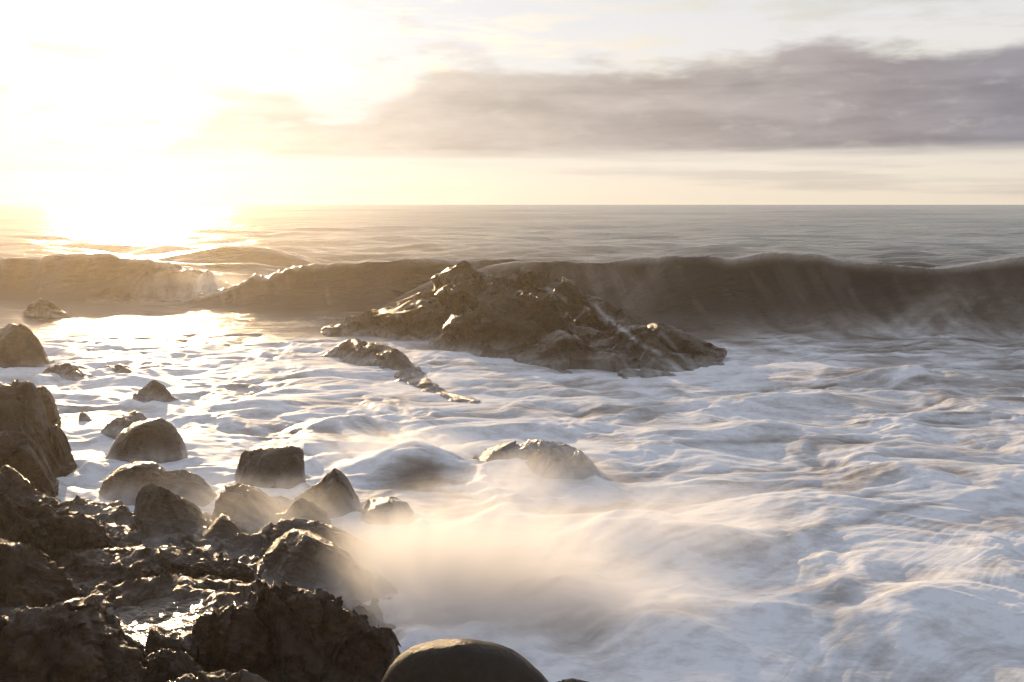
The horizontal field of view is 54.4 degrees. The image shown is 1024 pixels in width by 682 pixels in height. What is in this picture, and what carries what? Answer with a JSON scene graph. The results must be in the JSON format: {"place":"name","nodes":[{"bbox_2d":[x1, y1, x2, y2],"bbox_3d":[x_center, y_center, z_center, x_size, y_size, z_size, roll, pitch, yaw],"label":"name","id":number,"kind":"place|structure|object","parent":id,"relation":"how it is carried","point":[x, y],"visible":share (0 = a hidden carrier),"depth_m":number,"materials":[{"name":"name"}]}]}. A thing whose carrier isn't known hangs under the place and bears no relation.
{"place":"outdoors","nodes":[
{"label":"outdoors","id":0,"kind":"place"},
{"bbox_2d":[0,493,397,652],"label":"ground","id":1,"kind":"structure","parent":0,"point":[356,588],"depth_m":7.63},
{"bbox_2d":[0,430,58,496],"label":"outcrop","id":2,"kind":"object","parent":1,"relation":"on","point":[21,453],"visible":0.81,"depth_m":10.02,"materials":[{"name":"brown stone"}]},
{"bbox_2d":[0,379,74,477],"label":"outcrop","id":3,"kind":"object","parent":1,"relation":"on","point":[23,408],"visible":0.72,"depth_m":10.81,"materials":[{"name":"brown stone"}]},
{"bbox_2d":[0,538,84,607],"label":"ledge","id":4,"kind":"object","parent":1,"relation":"on","point":[31,576],"visible":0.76,"depth_m":6.86,"materials":[{"name":"brown stone"}]},
{"bbox_2d":[0,465,120,560],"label":"ledge","id":5,"kind":"object","parent":1,"relation":"on","point":[54,529],"visible":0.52,"depth_m":7.98,"materials":[{"name":"brown stone"}]},
{"bbox_2d":[48,424,76,469],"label":"outcrop","id":6,"kind":"object","parent":1,"relation":"on","point":[61,445],"visible":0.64,"depth_m":11.11,"materials":[{"name":"brown stone"}]},
{"bbox_2d":[0,600,158,681],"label":"outcrop","id":7,"kind":"object","parent":1,"relation":"on","point":[70,642],"visible":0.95,"depth_m":4.88,"materials":[{"name":"brown stone"}]},
{"bbox_2d":[99,461,165,505],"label":"boulder","id":8,"kind":"object","parent":1,"relation":"on","point":[124,484],"visible":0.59,"depth_m":10.20,"materials":[{"name":"stone"}]},
{"bbox_2d":[56,544,260,583],"bbox_3d":[-2.744,1.912,7.731,1.727,0.666,0.886,0,8,0],"label":"ledge","id":9,"kind":"object","parent":1,"relation":"on","point":[109,565],"visible":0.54,"depth_m":7.58,"materials":[{"name":"brown stone"}]},
{"bbox_2d":[144,625,191,655],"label":"boulder","id":10,"kind":"object","parent":1,"relation":"on","point":[158,637],"visible":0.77,"depth_m":5.89,"materials":[{"name":"brown stone"}]},
{"bbox_2d":[129,483,210,530],"bbox_3d":[-3.114,1.669,8.986,0.841,0.765,0.728,0,8,0],"label":"boulder","id":11,"kind":"object","parent":1,"relation":"on","point":[158,504],"visible":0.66,"depth_m":8.92,"materials":[{"name":"stone"}]},
{"bbox_2d":[106,596,234,649],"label":"tide pool water","id":12,"kind":"structure","parent":1,"relation":"on","point":[138,621],"depth_m":6.56,"materials":[{"name":"white liquid"}]},
{"bbox_2d":[143,648,204,681],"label":"boulder","id":13,"kind":"object","parent":1,"relation":"on","point":[171,665],"visible":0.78,"depth_m":5.36,"materials":[{"name":"brown stone"}]},
{"bbox_2d":[146,469,217,506],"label":"boulder","id":14,"kind":"object","parent":1,"relation":"on","point":[195,489],"visible":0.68,"depth_m":10.16,"materials":[{"name":"stone"}]},
{"bbox_2d":[168,669,269,681],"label":"boulder","id":15,"kind":"object","parent":1,"relation":"on","point":[224,675],"visible":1,"depth_m":5.06,"materials":[{"name":"stone"}]},
{"bbox_2d":[201,514,242,539],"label":"boulder","id":16,"kind":"object","parent":1,"relation":"on","point":[223,526],"visible":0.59,"depth_m":8.66,"materials":[{"name":"brown stone"}]},
{"bbox_2d":[190,604,273,679],"bbox_3d":[-1.605,1.873,5.741,0.502,0.690,0.369,0,8,0],"label":"boulder","id":17,"kind":"object","parent":1,"relation":"on","point":[233,639],"visible":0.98,"depth_m":5.67,"materials":[{"name":"brown stone"}]},
{"bbox_2d":[212,483,279,524],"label":"boulder","id":18,"kind":"object","parent":1,"relation":"on","point":[240,502],"visible":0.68,"depth_m":9.40,"materials":[{"name":"stone"}]},
{"bbox_2d":[234,445,305,488],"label":"boulder","id":19,"kind":"object","parent":1,"relation":"on","point":[283,467],"visible":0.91,"depth_m":10.64,"materials":[{"name":"stone"}]},
{"bbox_2d":[271,496,293,510],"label":"boulder","id":20,"kind":"object","parent":1,"relation":"on","point":[284,503],"visible":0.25,"depth_m":9.87,"materials":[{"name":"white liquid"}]},
{"bbox_2d":[269,498,330,524],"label":"boulder","id":21,"kind":"object","parent":1,"relation":"on","point":[301,508],"visible":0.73,"depth_m":9.26,"materials":[{"name":"brown stone"}]},
{"bbox_2d":[244,579,370,681],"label":"boulder","id":22,"kind":"object","parent":1,"relation":"on","point":[308,632],"visible":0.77,"depth_m":5.75,"materials":[{"name":"brown stone"}]},
{"bbox_2d":[254,529,364,593],"bbox_3d":[-1.568,1.857,7.747,1.001,0.721,0.764,0,8,0],"label":"boulder","id":23,"kind":"object","parent":1,"relation":"on","point":[311,561],"visible":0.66,"depth_m":7.63,"materials":[{"name":"brown stone"}]},
{"bbox_2d":[258,518,374,557],"bbox_3d":[-1.706,1.829,8.564,1.048,0.602,0.627,0,8,0],"label":"boulder","id":24,"kind":"object","parent":1,"relation":"on","point":[347,542],"visible":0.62,"depth_m":8.51,"materials":[{"name":"brown stone"}]},
{"bbox_2d":[294,468,360,518],"bbox_3d":[-1.809,1.612,9.710,0.696,0.694,0.550,0,8,0],"label":"boulder","id":25,"kind":"object","parent":1,"relation":"on","point":[332,494],"visible":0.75,"depth_m":9.66,"materials":[{"name":"grey stone"}]},
{"bbox_2d":[332,625,401,681],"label":"boulder","id":26,"kind":"object","parent":1,"relation":"on","point":[376,653],"visible":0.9,"depth_m":5.73,"materials":[{"name":"brown stone"}]},
{"bbox_2d":[361,496,413,524],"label":"boulder","id":27,"kind":"object","parent":1,"relation":"on","point":[385,510],"visible":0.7,"depth_m":9.36,"materials":[{"name":"grey stone"}]},
{"bbox_2d":[381,638,547,681],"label":"boulder","id":28,"kind":"object","parent":1,"relation":"on","point":[457,660],"visible":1,"depth_m":4.98,"materials":[{"name":"stone"}]},
{"bbox_2d":[0,205,1023,332],"bbox_3d":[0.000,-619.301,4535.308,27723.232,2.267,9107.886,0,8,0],"label":"sea","id":29,"kind":"structure","parent":0,"point":[230,245],"depth_m":87.52,"materials":[{"name":"liquid"}]},
{"bbox_2d":[23,298,72,317],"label":"sea rock","id":30,"kind":"object","parent":29,"relation":"in","point":[39,307],"visible":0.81,"depth_m":26.96,"materials":[{"name":"brown stone"}]},
{"bbox_2d":[0,252,224,299],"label":"breaking wave","id":31,"kind":"object","parent":29,"relation":"on","point":[80,276],"visible":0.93,"depth_m":32.86,"materials":[{"name":"liquid"}]},
{"bbox_2d":[200,258,525,308],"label":"breaking wave","id":32,"kind":"object","parent":29,"relation":"on","point":[367,284],"visible":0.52,"depth_m":30.07,"materials":[{"name":"liquid"}]},
{"bbox_2d":[0,330,1023,681],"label":"surf foam","id":33,"kind":"object","parent":29,"relation":"on","point":[774,506],"visible":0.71,"depth_m":10.64,"materials":[{"name":"liquid"}]},
{"bbox_2d":[0,323,54,367],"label":"boulder","id":34,"kind":"object","parent":33,"relation":"in","point":[21,345],"visible":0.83,"depth_m":18.16,"materials":[{"name":"brown stone"}]},
{"bbox_2d":[37,386,61,426],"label":"outcrop","id":35,"kind":"object","parent":33,"relation":"in","point":[50,406],"visible":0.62,"depth_m":13.26,"materials":[{"name":"brown stone"}]},
{"bbox_2d":[41,363,92,380],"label":"boulder","id":36,"kind":"object","parent":33,"relation":"in","point":[69,371],"visible":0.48,"depth_m":17.48,"materials":[{"name":"brown stone"}]},
{"bbox_2d":[79,412,90,420],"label":"boulder","id":37,"kind":"object","parent":33,"relation":"in","point":[83,416],"visible":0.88,"depth_m":13.96,"materials":[{"name":"stone"}]},
{"bbox_2d":[104,364,142,372],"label":"boulder","id":38,"kind":"object","parent":33,"relation":"in","point":[119,368],"visible":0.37,"depth_m":17.93,"materials":[{"name":"brown stone"}]},
{"bbox_2d":[101,411,146,439],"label":"boulder","id":39,"kind":"object","parent":33,"relation":"in","point":[114,428],"visible":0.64,"depth_m":13.09,"materials":[{"name":"stone"}]},
{"bbox_2d":[105,418,187,463],"bbox_3d":[-4.354,1.294,11.894,0.941,0.765,0.822,-6,10,-37],"label":"boulder","id":40,"kind":"object","parent":33,"relation":"in","point":[158,440],"visible":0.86,"depth_m":11.63,"materials":[{"name":"stone"}]},
{"bbox_2d":[132,380,179,402],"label":"boulder","id":41,"kind":"object","parent":33,"relation":"in","point":[153,390],"visible":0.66,"depth_m":15.20,"materials":[{"name":"brown stone"}]},
{"bbox_2d":[322,338,480,403],"bbox_3d":[-1.904,0.518,17.948,1.421,0.610,6.486,-5,9,-32],"label":"reef rock","id":42,"kind":"object","parent":33,"relation":"in","point":[357,352],"visible":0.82,"depth_m":18.39,"materials":[{"name":"brown stone"}]},
{"bbox_2d":[473,439,601,478],"bbox_3d":[0.154,1.440,11.450,2.070,0.704,0.872,6,10,36],"label":"boulder","id":43,"kind":"object","parent":33,"relation":"in","point":[554,460],"visible":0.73,"depth_m":11.01,"materials":[{"name":"grey stone"}]},
{"bbox_2d":[558,678,587,681],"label":"boulder","id":44,"kind":"object","parent":33,"relation":"in","point":[571,680],"visible":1,"depth_m":5.99,"materials":[{"name":"stone"}]},
{"bbox_2d":[320,260,726,378],"bbox_3d":[0.886,-0.627,22.264,7.134,2.153,11.788,-8,11,-44],"label":"rock islet","id":45,"kind":"object","parent":29,"relation":"in","point":[523,315],"visible":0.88,"depth_m":20.98,"materials":[{"name":"brown stone"}]},
{"bbox_2d":[391,252,1023,339],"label":"breaking wave","id":46,"kind":"object","parent":29,"relation":"on","point":[805,293],"visible":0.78,"depth_m":24.44,"materials":[{"name":"liquid"}]},
{"bbox_2d":[0,0,1023,204],"label":"sky","id":47,"kind":"structure","parent":0,"point":[103,102],"materials":[{"name":"white"}]}
]}

